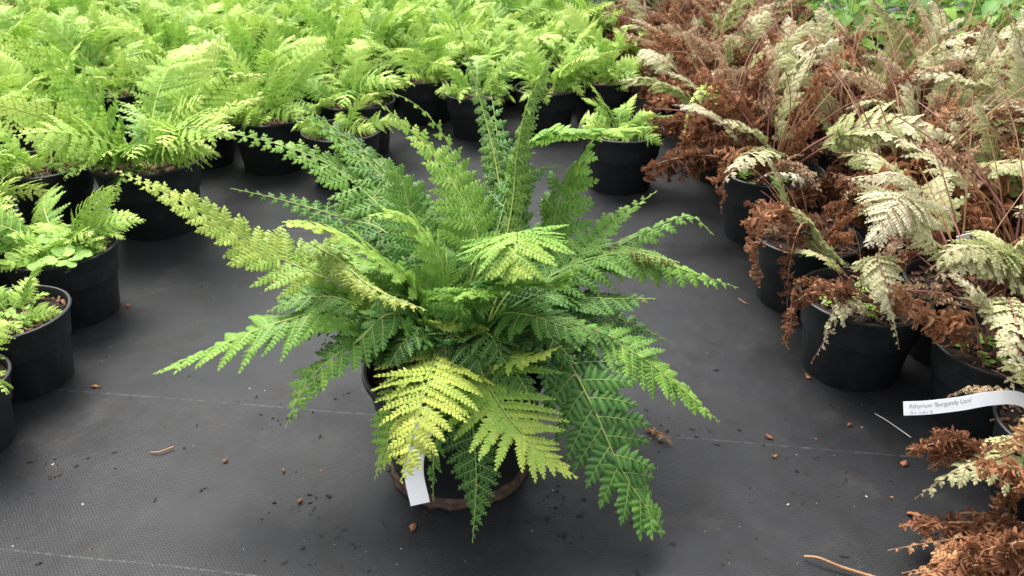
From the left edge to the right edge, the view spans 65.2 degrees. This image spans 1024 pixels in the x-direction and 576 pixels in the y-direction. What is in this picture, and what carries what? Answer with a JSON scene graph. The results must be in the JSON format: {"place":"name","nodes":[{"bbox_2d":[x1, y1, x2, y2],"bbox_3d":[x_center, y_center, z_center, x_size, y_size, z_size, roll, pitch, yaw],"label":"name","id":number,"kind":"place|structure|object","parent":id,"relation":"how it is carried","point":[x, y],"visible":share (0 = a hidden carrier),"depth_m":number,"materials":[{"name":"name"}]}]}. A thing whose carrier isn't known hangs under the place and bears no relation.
{"place":"outdoors","nodes":[
{"label":"outdoors","id":0,"kind":"place"},
{"bbox_2d":[0,0,1023,575],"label":"ground","id":1,"kind":"structure","parent":0,"point":[756,386],"depth_m":0.90,"materials":[{"name":"fabric"}]},
{"bbox_2d":[0,319,15,452],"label":"potted fern","id":2,"kind":"object","parent":1,"relation":"on","point":[7,429],"visible":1,"depth_m":0.90,"materials":[{"name":"plastic"}]},
{"bbox_2d":[0,4,44,59],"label":"potted fern","id":3,"kind":"object","parent":1,"relation":"on","point":[20,28],"visible":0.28,"depth_m":2.04,"materials":[{"name":"green plant"}]},
{"bbox_2d":[0,74,45,99],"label":"potted fern","id":4,"kind":"object","parent":1,"relation":"on","point":[14,79],"visible":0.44,"depth_m":1.74,"materials":[{"name":"green plant"}]},
{"bbox_2d":[0,174,53,288],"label":"potted fern","id":5,"kind":"object","parent":1,"relation":"on","point":[6,195],"visible":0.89,"depth_m":1.26,"materials":[{"name":"green plant"}]},
{"bbox_2d":[0,67,68,150],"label":"potted fern","id":6,"kind":"object","parent":1,"relation":"on","point":[23,92],"visible":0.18,"depth_m":1.61,"materials":[{"name":"green plant"}]},
{"bbox_2d":[0,260,73,402],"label":"potted fern","id":7,"kind":"object","parent":1,"relation":"on","point":[38,353],"visible":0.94,"depth_m":0.98,"materials":[{"name":"plastic"}]},
{"bbox_2d":[0,0,88,31],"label":"potted fern","id":8,"kind":"object","parent":1,"relation":"on","point":[25,5],"visible":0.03,"depth_m":2.47,"materials":[{"name":"green plant"}]},
{"bbox_2d":[0,113,94,230],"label":"potted fern","id":9,"kind":"object","parent":1,"relation":"on","point":[30,166],"visible":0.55,"depth_m":1.40,"materials":[{"name":"green plant"}]},
{"bbox_2d":[0,38,100,100],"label":"potted fern","id":10,"kind":"object","parent":1,"relation":"on","point":[76,79],"visible":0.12,"depth_m":1.85,"materials":[{"name":"green plant"}]},
{"bbox_2d":[0,40,103,149],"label":"potted fern","id":11,"kind":"object","parent":1,"relation":"on","point":[10,65],"visible":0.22,"depth_m":1.77,"materials":[{"name":"green plant"}]},
{"bbox_2d":[0,5,117,46],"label":"potted fern","id":12,"kind":"object","parent":1,"relation":"on","point":[6,20],"visible":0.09,"depth_m":2.17,"materials":[{"name":"green plant"}]},
{"bbox_2d":[11,9,121,87],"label":"potted fern","id":13,"kind":"object","parent":1,"relation":"on","point":[69,17],"visible":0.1,"depth_m":2.07,"materials":[{"name":"green plant"}]},
{"bbox_2d":[0,184,145,329],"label":"potted fern","id":14,"kind":"object","parent":1,"relation":"on","point":[81,267],"visible":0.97,"depth_m":1.12,"materials":[{"name":"green plant"}]},
{"bbox_2d":[14,0,141,67],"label":"potted fern","id":15,"kind":"object","parent":1,"relation":"on","point":[93,9],"visible":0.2,"depth_m":2.17,"materials":[{"name":"green plant"}]},
{"bbox_2d":[2,6,174,117],"bbox_3d":[-1.012,-0.557,2.009,0.368,0.279,0.298,-5,28,-9],"label":"potted fern","id":16,"kind":"object","parent":1,"relation":"on","point":[56,30],"visible":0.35,"depth_m":1.99,"materials":[{"name":"green plant"}]},
{"bbox_2d":[53,0,140,19],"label":"potted fern","id":17,"kind":"object","parent":1,"relation":"on","point":[79,3],"visible":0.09,"depth_m":2.54,"materials":[{"name":"green plant"}]},
{"bbox_2d":[74,40,161,141],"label":"potted fern","id":18,"kind":"object","parent":1,"relation":"on","point":[113,85],"visible":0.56,"depth_m":1.87,"materials":[{"name":"green plant"}]},
{"bbox_2d":[0,31,266,240],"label":"potted fern","id":19,"kind":"object","parent":1,"relation":"on","point":[166,147],"visible":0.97,"depth_m":1.35,"materials":[{"name":"green plant"}]},
{"bbox_2d":[123,0,186,32],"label":"potted fern","id":20,"kind":"object","parent":1,"relation":"on","point":[162,16],"visible":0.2,"depth_m":2.59,"materials":[{"name":"green plant"}]},
{"bbox_2d":[104,0,208,47],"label":"potted fern","id":21,"kind":"object","parent":1,"relation":"on","point":[149,23],"visible":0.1,"depth_m":2.33,"materials":[{"name":"green plant"}]},
{"bbox_2d":[95,2,224,51],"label":"potted fern","id":22,"kind":"object","parent":1,"relation":"on","point":[201,21],"visible":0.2,"depth_m":2.17,"materials":[{"name":"green plant"}]},
{"bbox_2d":[124,53,234,81],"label":"potted fern","id":23,"kind":"object","parent":1,"relation":"on","point":[139,66],"visible":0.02,"depth_m":1.80,"materials":[{"name":"green plant"}]},
{"bbox_2d":[106,15,263,75],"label":"potted fern","id":24,"kind":"object","parent":1,"relation":"on","point":[184,37],"visible":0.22,"depth_m":1.93,"materials":[{"name":"green plant"}]},
{"bbox_2d":[148,0,234,30],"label":"potted fern","id":25,"kind":"object","parent":1,"relation":"on","point":[163,8],"visible":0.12,"depth_m":2.44,"materials":[{"name":"green plant"}]},
{"bbox_2d":[121,75,268,170],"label":"potted fern","id":26,"kind":"object","parent":1,"relation":"on","point":[224,147],"visible":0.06,"depth_m":1.73,"materials":[{"name":"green plant"}]},
{"bbox_2d":[189,3,286,68],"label":"potted fern","id":27,"kind":"object","parent":1,"relation":"on","point":[235,14],"visible":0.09,"depth_m":2.22,"materials":[{"name":"green plant"}]},
{"bbox_2d":[165,15,334,84],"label":"potted fern","id":28,"kind":"object","parent":1,"relation":"on","point":[241,37],"visible":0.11,"depth_m":1.95,"materials":[{"name":"green plant"}]},
{"bbox_2d":[195,34,326,175],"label":"potted fern","id":29,"kind":"object","parent":1,"relation":"on","point":[273,119],"visible":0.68,"depth_m":1.68,"materials":[{"name":"green plant"}]},
{"bbox_2d":[195,11,336,107],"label":"potted fern","id":30,"kind":"object","parent":1,"relation":"on","point":[266,56],"visible":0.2,"depth_m":1.85,"materials":[{"name":"green plant"}]},
{"bbox_2d":[219,0,313,40],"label":"potted fern","id":31,"kind":"object","parent":1,"relation":"on","point":[298,3],"visible":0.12,"depth_m":2.43,"materials":[{"name":"green plant"}]},
{"bbox_2d":[217,5,334,51],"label":"potted fern","id":32,"kind":"object","parent":1,"relation":"on","point":[258,21],"visible":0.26,"depth_m":2.24,"materials":[{"name":"green plant"}]},
{"bbox_2d":[282,0,378,43],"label":"potted fern","id":33,"kind":"object","parent":1,"relation":"on","point":[329,15],"visible":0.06,"depth_m":2.41,"materials":[{"name":"green plant"}]},
{"bbox_2d":[277,0,387,121],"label":"potted fern","id":34,"kind":"object","parent":1,"relation":"on","point":[342,32],"visible":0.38,"depth_m":2.06,"materials":[{"name":"green plant"}]},
{"bbox_2d":[287,12,399,64],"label":"potted fern","id":35,"kind":"object","parent":1,"relation":"on","point":[356,24],"visible":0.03,"depth_m":2.26,"materials":[{"name":"green plant"}]},
{"bbox_2d":[291,92,402,190],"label":"potted fern","id":36,"kind":"object","parent":1,"relation":"on","point":[368,131],"visible":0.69,"depth_m":1.61,"materials":[{"name":"green plant"}]},
{"bbox_2d":[300,0,396,25],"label":"potted fern","id":37,"kind":"object","parent":1,"relation":"on","point":[320,4],"visible":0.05,"depth_m":2.59,"materials":[{"name":"green plant"}]},
{"bbox_2d":[295,39,414,157],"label":"potted fern","id":38,"kind":"object","parent":1,"relation":"on","point":[332,104],"visible":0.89,"depth_m":1.76,"materials":[{"name":"green plant"}]},
{"bbox_2d":[293,0,426,91],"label":"potted fern","id":39,"kind":"object","parent":1,"relation":"on","point":[372,21],"visible":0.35,"depth_m":2.12,"materials":[{"name":"green plant"}]},
{"bbox_2d":[322,2,433,38],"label":"potted fern","id":40,"kind":"object","parent":1,"relation":"on","point":[338,7],"visible":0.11,"depth_m":2.40,"materials":[{"name":"green plant"}]},
{"bbox_2d":[366,36,469,125],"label":"potted fern","id":41,"kind":"object","parent":1,"relation":"on","point":[421,76],"visible":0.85,"depth_m":2.00,"materials":[{"name":"green plant"}]},
{"bbox_2d":[361,0,482,93],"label":"potted fern","id":42,"kind":"object","parent":1,"relation":"on","point":[401,36],"visible":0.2,"depth_m":2.23,"materials":[{"name":"green plant"}]},
{"bbox_2d":[363,6,484,73],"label":"potted fern","id":43,"kind":"object","parent":1,"relation":"on","point":[431,44],"visible":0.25,"depth_m":2.11,"materials":[{"name":"green plant"}]},
{"bbox_2d":[115,0,737,542],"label":"potted fern","id":44,"kind":"object","parent":1,"relation":"on","point":[465,328],"visible":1,"depth_m":0.79,"materials":[{"name":"green plant"}]},
{"bbox_2d":[404,423,429,505],"bbox_3d":[-0.087,0.161,0.755,0.031,0.087,0.034,0,28,0],"label":"plant label","id":45,"kind":"object","parent":44,"relation":"in","point":[417,492],"visible":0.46,"depth_m":0.76,"materials":[{"name":"white plastic"}]},
{"bbox_2d":[399,0,493,55],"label":"potted fern","id":46,"kind":"object","parent":1,"relation":"on","point":[465,15],"visible":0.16,"depth_m":2.43,"materials":[{"name":"green plant"}]},
{"bbox_2d":[429,0,516,83],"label":"potted fern","id":47,"kind":"object","parent":1,"relation":"on","point":[448,17],"visible":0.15,"depth_m":2.33,"materials":[{"name":"green plant"}]},
{"bbox_2d":[431,49,533,141],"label":"potted fern","id":48,"kind":"object","parent":1,"relation":"on","point":[459,96],"visible":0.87,"depth_m":1.90,"materials":[{"name":"green plant"}]},
{"bbox_2d":[445,0,532,27],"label":"potted fern","id":49,"kind":"object","parent":1,"relation":"on","point":[511,7],"visible":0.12,"depth_m":2.59,"materials":[{"name":"green plant"}]},
{"bbox_2d":[427,22,570,106],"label":"potted fern","id":50,"kind":"object","parent":1,"relation":"on","point":[504,47],"visible":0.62,"depth_m":2.13,"materials":[{"name":"green plant"}]},
{"bbox_2d":[15,200,986,575],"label":"soil crumbs","id":51,"kind":"object","parent":1,"relation":"on","point":[563,534],"visible":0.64,"depth_m":0.83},
{"bbox_2d":[468,0,547,39],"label":"potted fern","id":52,"kind":"object","parent":1,"relation":"on","point":[495,12],"visible":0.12,"depth_m":2.48,"materials":[{"name":"green plant"}]},
{"bbox_2d":[470,13,569,80],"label":"potted fern","id":53,"kind":"object","parent":1,"relation":"on","point":[555,25],"visible":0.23,"depth_m":2.28,"materials":[{"name":"green plant"}]},
{"bbox_2d":[485,0,564,30],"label":"potted fern","id":54,"kind":"object","parent":1,"relation":"on","point":[538,9],"visible":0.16,"depth_m":2.62,"materials":[{"name":"green plant"}]},
{"bbox_2d":[517,0,580,27],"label":"potted fern","id":55,"kind":"object","parent":1,"relation":"on","point":[559,4],"visible":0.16,"depth_m":2.69,"materials":[{"name":"green plant"}]},
{"bbox_2d":[505,9,593,51],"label":"potted fern","id":56,"kind":"object","parent":1,"relation":"on","point":[537,22],"visible":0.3,"depth_m":2.44,"materials":[{"name":"green plant"}]},
{"bbox_2d":[506,18,622,135],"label":"potted fern","id":57,"kind":"object","parent":1,"relation":"on","point":[557,107],"visible":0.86,"depth_m":1.92,"materials":[{"name":"green plant"}]},
{"bbox_2d":[490,17,644,107],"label":"potted fern","id":58,"kind":"object","parent":1,"relation":"on","point":[558,58],"visible":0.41,"depth_m":2.15,"materials":[{"name":"green plant"}]},
{"bbox_2d":[556,0,632,48],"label":"potted fern","id":59,"kind":"object","parent":1,"relation":"on","point":[593,11],"visible":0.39,"depth_m":2.52,"materials":[{"name":"green plant"}]},
{"bbox_2d":[556,24,642,123],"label":"potted fern","id":60,"kind":"object","parent":1,"relation":"on","point":[613,94],"visible":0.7,"depth_m":1.98,"materials":[{"name":"green plant"}]},
{"bbox_2d":[561,2,647,68],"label":"potted fern","id":61,"kind":"object","parent":1,"relation":"on","point":[597,36],"visible":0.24,"depth_m":2.28,"materials":[{"name":"green plant"}]},
{"bbox_2d":[578,83,679,195],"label":"potted fern","id":62,"kind":"object","parent":1,"relation":"on","point":[616,166],"visible":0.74,"depth_m":1.58,"materials":[{"name":"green plant"}]},
{"bbox_2d":[597,0,697,38],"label":"potted fern","id":63,"kind":"object","parent":1,"relation":"on","point":[622,22],"visible":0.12,"depth_m":2.55,"materials":[{"name":"brown plant"}]},
{"bbox_2d":[605,0,718,86],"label":"potted fern","id":64,"kind":"object","parent":1,"relation":"on","point":[642,15],"visible":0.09,"depth_m":2.32,"materials":[{"name":"brown plant"}]},
{"bbox_2d":[604,0,743,35],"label":"potted fern","id":65,"kind":"object","parent":1,"relation":"on","point":[685,16],"visible":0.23,"depth_m":2.39,"materials":[{"name":"brown plant"}]},
{"bbox_2d":[598,0,789,114],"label":"potted fern","id":66,"kind":"object","parent":1,"relation":"on","point":[734,11],"visible":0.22,"depth_m":2.01,"materials":[{"name":"brown plant"}]},
{"bbox_2d":[650,0,744,28],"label":"potted fern","id":67,"kind":"object","parent":1,"relation":"on","point":[656,23],"visible":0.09,"depth_m":2.53,"materials":[{"name":"brown plant"}]},
{"bbox_2d":[634,0,809,99],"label":"potted fern","id":68,"kind":"object","parent":1,"relation":"on","point":[759,19],"visible":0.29,"depth_m":1.89,"materials":[{"name":"brown plant"}]},
{"bbox_2d":[614,15,843,186],"bbox_3d":[0.449,-0.357,1.586,0.348,0.317,0.441,21,34,34],"label":"potted fern","id":69,"kind":"object","parent":1,"relation":"on","point":[695,126],"visible":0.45,"depth_m":1.55,"materials":[{"name":"brown plant"}]},
{"bbox_2d":[634,0,830,147],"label":"potted fern","id":70,"kind":"object","parent":1,"relation":"on","point":[665,63],"visible":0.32,"depth_m":1.84,"materials":[{"name":"brown plant"}]},
{"bbox_2d":[668,0,804,40],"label":"potted fern","id":71,"kind":"object","parent":1,"relation":"on","point":[704,15],"visible":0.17,"depth_m":2.35,"materials":[{"name":"brown plant"}]},
{"bbox_2d":[696,0,812,34],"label":"potted fern","id":72,"kind":"object","parent":1,"relation":"on","point":[810,10],"visible":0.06,"depth_m":2.41,"materials":[{"name":"brown plant"}]},
{"bbox_2d":[671,0,845,78],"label":"potted fern","id":73,"kind":"object","parent":1,"relation":"on","point":[733,30],"visible":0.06,"depth_m":2.00,"materials":[{"name":"brown plant"}]},
{"bbox_2d":[709,0,829,59],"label":"potted fern","id":74,"kind":"object","parent":1,"relation":"on","point":[801,7],"visible":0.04,"depth_m":2.23,"materials":[{"name":"brown plant"}]},
{"bbox_2d":[641,31,954,244],"bbox_3d":[0.457,-0.236,1.323,0.410,0.349,0.422,-22,35,-36],"label":"potted fern","id":75,"kind":"object","parent":1,"relation":"on","point":[739,179],"visible":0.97,"depth_m":1.35,"materials":[{"name":"brown plant"}]},
{"bbox_2d":[723,0,874,90],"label":"potted fern","id":76,"kind":"object","parent":1,"relation":"on","point":[794,29],"visible":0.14,"depth_m":1.90,"materials":[{"name":"brown plant"}]},
{"bbox_2d":[739,153,868,329],"bbox_3d":[0.438,-0.062,1.112,0.262,0.236,0.255,12,30,22],"label":"potted fern","id":77,"kind":"object","parent":1,"relation":"on","point":[776,231],"visible":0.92,"depth_m":1.11,"materials":[{"name":"brown plant"}]},
{"bbox_2d":[705,12,910,152],"bbox_3d":[0.622,-0.450,1.791,0.368,0.291,0.373,0,28,0],"label":"potted fern","id":78,"kind":"object","parent":1,"relation":"on","point":[736,71],"visible":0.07,"depth_m":1.75,"materials":[{"name":"brown plant"}]},
{"bbox_2d":[737,11,968,206],"bbox_3d":[0.644,-0.318,1.485,0.425,0.342,0.394,0,28,0],"label":"potted fern","id":79,"kind":"object","parent":1,"relation":"on","point":[823,127],"visible":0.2,"depth_m":1.50,"materials":[{"name":"brown plant"}]},
{"bbox_2d":[780,228,934,391],"bbox_3d":[0.422,0.023,0.981,0.182,0.208,0.235,8,29,15],"label":"potted fern","id":80,"kind":"object","parent":1,"relation":"on","point":[856,337],"visible":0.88,"depth_m":0.97,"materials":[{"name":"plastic"}]},
{"bbox_2d":[815,0,908,56],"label":"leafy plant","id":81,"kind":"object","parent":1,"relation":"on","point":[846,12],"visible":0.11,"depth_m":2.12,"materials":[{"name":"green plant"}]},
{"bbox_2d":[821,0,912,54],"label":"leafy plant","id":82,"kind":"object","parent":1,"relation":"on","point":[868,9],"visible":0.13,"depth_m":2.29,"materials":[{"name":"green plant"}]},
{"bbox_2d":[780,0,969,124],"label":"potted fern","id":83,"kind":"object","parent":1,"relation":"on","point":[825,29],"visible":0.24,"depth_m":1.68,"materials":[{"name":"brown plant"}]},
{"bbox_2d":[817,0,976,93],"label":"potted fern","id":84,"kind":"object","parent":1,"relation":"on","point":[841,28],"visible":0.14,"depth_m":1.85,"materials":[{"name":"brown plant"}]},
{"bbox_2d":[808,0,987,104],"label":"potted fern","id":85,"kind":"object","parent":1,"relation":"on","point":[957,40],"visible":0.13,"depth_m":1.65,"materials":[{"name":"brown plant"}]},
{"bbox_2d":[772,39,1023,277],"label":"potted fern","id":86,"kind":"object","parent":1,"relation":"on","point":[831,189],"visible":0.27,"depth_m":1.24,"materials":[{"name":"brown plant"}]},
{"bbox_2d":[870,0,966,60],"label":"leafy plant","id":87,"kind":"object","parent":1,"relation":"on","point":[952,13],"visible":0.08,"depth_m":2.12,"materials":[{"name":"green plant"}]},
{"bbox_2d":[814,23,1023,159],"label":"potted fern","id":88,"kind":"object","parent":1,"relation":"on","point":[935,98],"visible":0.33,"depth_m":1.50,"materials":[{"name":"brown plant"}]},
{"bbox_2d":[822,52,1023,187],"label":"potted fern","id":89,"kind":"object","parent":1,"relation":"on","point":[998,116],"visible":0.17,"depth_m":1.33,"materials":[{"name":"brown plant"}]},
{"bbox_2d":[829,90,1023,366],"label":"potted fern","id":90,"kind":"object","parent":1,"relation":"on","point":[910,210],"visible":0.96,"depth_m":0.94,"materials":[{"name":"beige plant"}]},
{"bbox_2d":[881,0,980,53],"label":"leafy plant","id":91,"kind":"object","parent":1,"relation":"on","point":[963,9],"visible":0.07,"depth_m":2.27,"materials":[{"name":"green plant"}]},
{"bbox_2d":[844,0,1023,105],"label":"potted fern","id":92,"kind":"object","parent":1,"relation":"on","point":[906,45],"visible":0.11,"depth_m":1.76,"materials":[{"name":"brown plant"}]},
{"bbox_2d":[852,85,1023,280],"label":"potted fern","id":93,"kind":"object","parent":1,"relation":"on","point":[997,193],"visible":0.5,"depth_m":1.16,"materials":[{"name":"brown plant"}]},
{"bbox_2d":[863,4,1013,129],"bbox_3d":[0.874,-0.397,1.640,0.308,0.339,0.420,0,28,0],"label":"potted fern","id":94,"kind":"object","parent":1,"relation":"on","point":[934,60],"visible":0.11,"depth_m":1.64,"materials":[{"name":"brown plant"}]},
{"bbox_2d":[867,0,1023,78],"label":"potted fern","id":95,"kind":"object","parent":1,"relation":"on","point":[937,15],"visible":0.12,"depth_m":1.98,"materials":[{"name":"brown plant"}]},
{"bbox_2d":[868,167,1023,442],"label":"potted fern","id":96,"kind":"object","parent":1,"relation":"on","point":[971,348],"visible":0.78,"depth_m":0.89,"materials":[{"name":"brown plant"}]},
{"bbox_2d":[887,457,1023,575],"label":"potted fern","id":97,"kind":"object","parent":1,"relation":"on","point":[995,547],"visible":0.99,"depth_m":0.72,"materials":[{"name":"brown plant"}]},
{"bbox_2d":[906,359,1023,520],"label":"potted fern","id":98,"kind":"object","parent":1,"relation":"on","point":[1007,438],"visible":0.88,"depth_m":0.76,"materials":[{"name":"brown plant"}]},
{"bbox_2d":[903,390,1023,414],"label":"plant label","id":99,"kind":"object","parent":98,"relation":"in","point":[961,403],"visible":1,"depth_m":0.73,"materials":[{"name":"white plastic"}]},
{"bbox_2d":[908,17,1023,163],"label":"potted fern","id":100,"kind":"object","parent":1,"relation":"on","point":[1017,47],"visible":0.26,"depth_m":1.31,"materials":[{"name":"brown plant"}]},
{"bbox_2d":[912,46,1023,145],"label":"potted fern","id":101,"kind":"object","parent":1,"relation":"on","point":[962,82],"visible":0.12,"depth_m":1.48,"materials":[{"name":"beige plant"}]},
{"bbox_2d":[923,94,1023,228],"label":"potted fern","id":102,"kind":"object","parent":1,"relation":"on","point":[981,156],"visible":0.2,"depth_m":1.22,"materials":[{"name":"brown plant"}]},
{"bbox_2d":[939,1,1014,76],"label":"potted fern","id":103,"kind":"object","parent":1,"relation":"on","point":[972,54],"visible":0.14,"depth_m":1.75,"materials":[{"name":"beige plant"}]},
{"bbox_2d":[948,0,1023,45],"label":"leafy plant","id":104,"kind":"object","parent":1,"relation":"on","point":[999,11],"visible":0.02,"depth_m":2.30,"materials":[{"name":"green plant"}]},
{"bbox_2d":[950,0,1022,52],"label":"leafy plant","id":105,"kind":"object","parent":1,"relation":"on","point":[988,6],"visible":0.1,"depth_m":2.07,"materials":[{"name":"green plant"}]},
{"bbox_2d":[960,23,1012,71],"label":"potted fern","id":106,"kind":"object","parent":1,"relation":"on","point":[990,47],"visible":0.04,"depth_m":1.66,"materials":[{"name":"beige plant"}]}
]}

